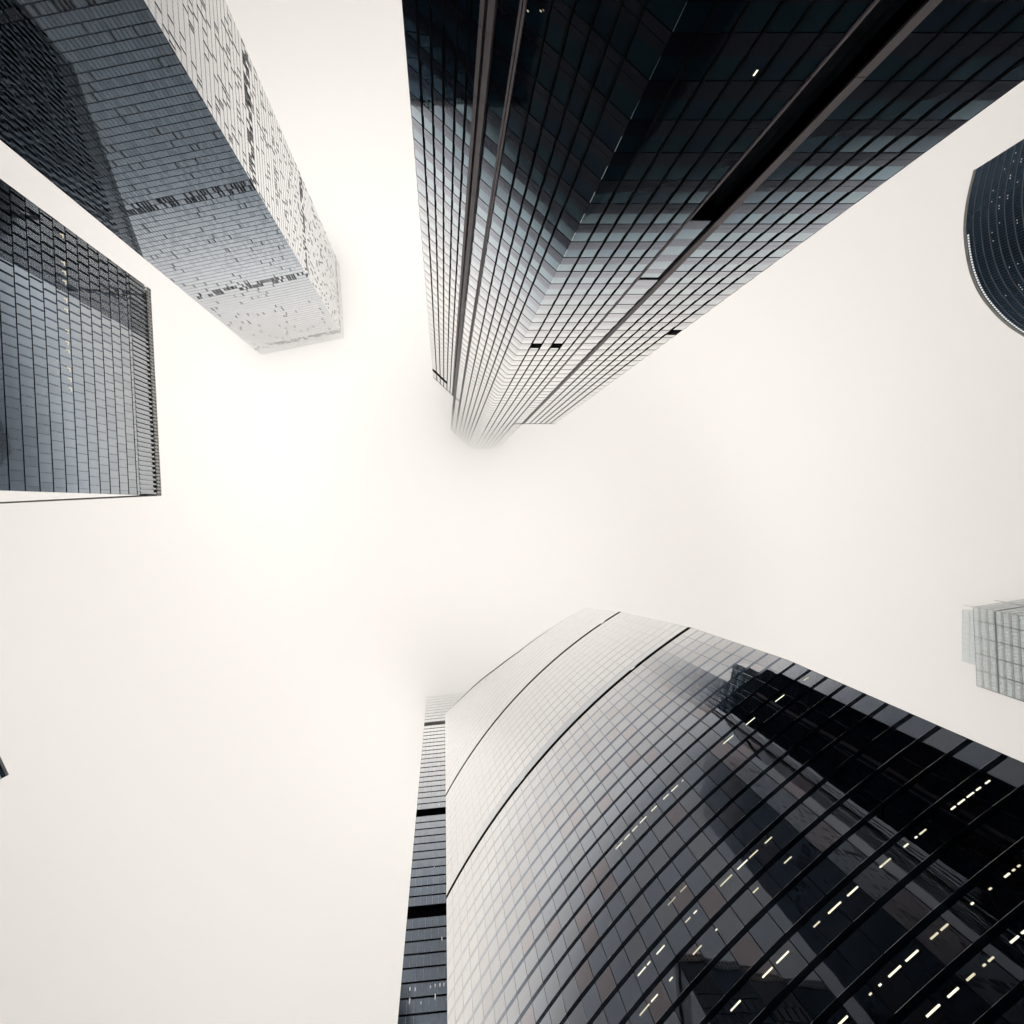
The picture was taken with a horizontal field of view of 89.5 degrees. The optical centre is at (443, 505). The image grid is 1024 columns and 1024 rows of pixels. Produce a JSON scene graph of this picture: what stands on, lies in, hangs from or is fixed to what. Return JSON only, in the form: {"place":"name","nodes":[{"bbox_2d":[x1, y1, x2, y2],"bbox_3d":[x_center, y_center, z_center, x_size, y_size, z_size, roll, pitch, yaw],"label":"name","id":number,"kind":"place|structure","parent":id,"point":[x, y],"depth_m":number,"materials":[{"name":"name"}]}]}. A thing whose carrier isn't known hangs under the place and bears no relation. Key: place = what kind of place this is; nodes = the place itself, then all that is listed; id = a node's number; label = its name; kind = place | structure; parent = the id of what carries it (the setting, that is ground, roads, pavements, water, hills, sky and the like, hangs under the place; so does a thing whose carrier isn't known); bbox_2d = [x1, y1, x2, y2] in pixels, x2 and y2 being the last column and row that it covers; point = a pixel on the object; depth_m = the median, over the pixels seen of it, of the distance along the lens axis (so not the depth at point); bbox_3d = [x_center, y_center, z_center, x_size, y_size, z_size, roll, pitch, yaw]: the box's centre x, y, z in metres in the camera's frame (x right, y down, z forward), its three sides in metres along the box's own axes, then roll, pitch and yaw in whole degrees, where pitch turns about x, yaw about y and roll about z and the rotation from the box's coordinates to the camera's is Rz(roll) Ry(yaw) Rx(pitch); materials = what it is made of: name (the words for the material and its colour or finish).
{"place":"outdoors","nodes":[
{"label":"outdoors","id":0,"kind":"place"},
{"bbox_2d":[0,757,8,778],"bbox_3d":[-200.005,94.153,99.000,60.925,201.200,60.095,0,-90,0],"label":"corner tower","id":1,"kind":"structure","parent":0,"point":[3,772],"depth_m":198.42,"materials":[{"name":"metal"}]},
{"bbox_2d":[0,179,161,503],"bbox_3d":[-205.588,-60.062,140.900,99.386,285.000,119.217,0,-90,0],"label":"staggered pane tower","id":2,"kind":"structure","parent":0,"point":[78,412],"depth_m":219.00,"materials":[{"name":"glass"}]},
{"bbox_2d":[0,0,343,354],"bbox_3d":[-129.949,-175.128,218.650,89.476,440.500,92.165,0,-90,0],"label":"dashed slab tower","id":3,"kind":"structure","parent":0,"point":[150,132],"depth_m":208.66,"materials":[{"name":"glass"}]},
{"bbox_2d":[398,693,466,1023],"bbox_3d":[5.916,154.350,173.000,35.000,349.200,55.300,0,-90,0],"label":"gridded grey tower","id":4,"kind":"structure","parent":0,"point":[423,995],"depth_m":170.82,"materials":[{"name":"glass"}]},
{"bbox_2d":[0,0,1023,1023],"label":"sky","id":5,"kind":"structure","parent":0,"point":[215,688],"materials":[{"name":"white"}]},
{"bbox_2d":[402,0,1023,448],"bbox_3d":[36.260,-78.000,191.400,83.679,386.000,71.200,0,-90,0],"label":"ribbed office tower","id":6,"kind":"structure","parent":0,"point":[610,192],"depth_m":67.96,"materials":[{"name":"black glass"}]},
{"bbox_2d":[445,608,1023,1023],"bbox_3d":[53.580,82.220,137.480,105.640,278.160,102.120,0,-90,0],"label":"curved glass tower","id":7,"kind":"structure","parent":0,"point":[679,824],"depth_m":84.16,"materials":[{"name":"grey glass"}]},
{"bbox_2d":[962,599,1023,701],"bbox_3d":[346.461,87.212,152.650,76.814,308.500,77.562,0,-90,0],"label":"pale stepped tower","id":8,"kind":"structure","parent":0,"point":[993,643],"depth_m":287.38,"materials":[{"name":"grey glass"}]},
{"bbox_2d":[963,138,1023,336],"bbox_3d":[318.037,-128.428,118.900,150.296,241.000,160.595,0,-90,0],"label":"navy curved tower","id":9,"kind":"structure","parent":0,"point":[993,229],"depth_m":228.64,"materials":[{"name":"blue"}]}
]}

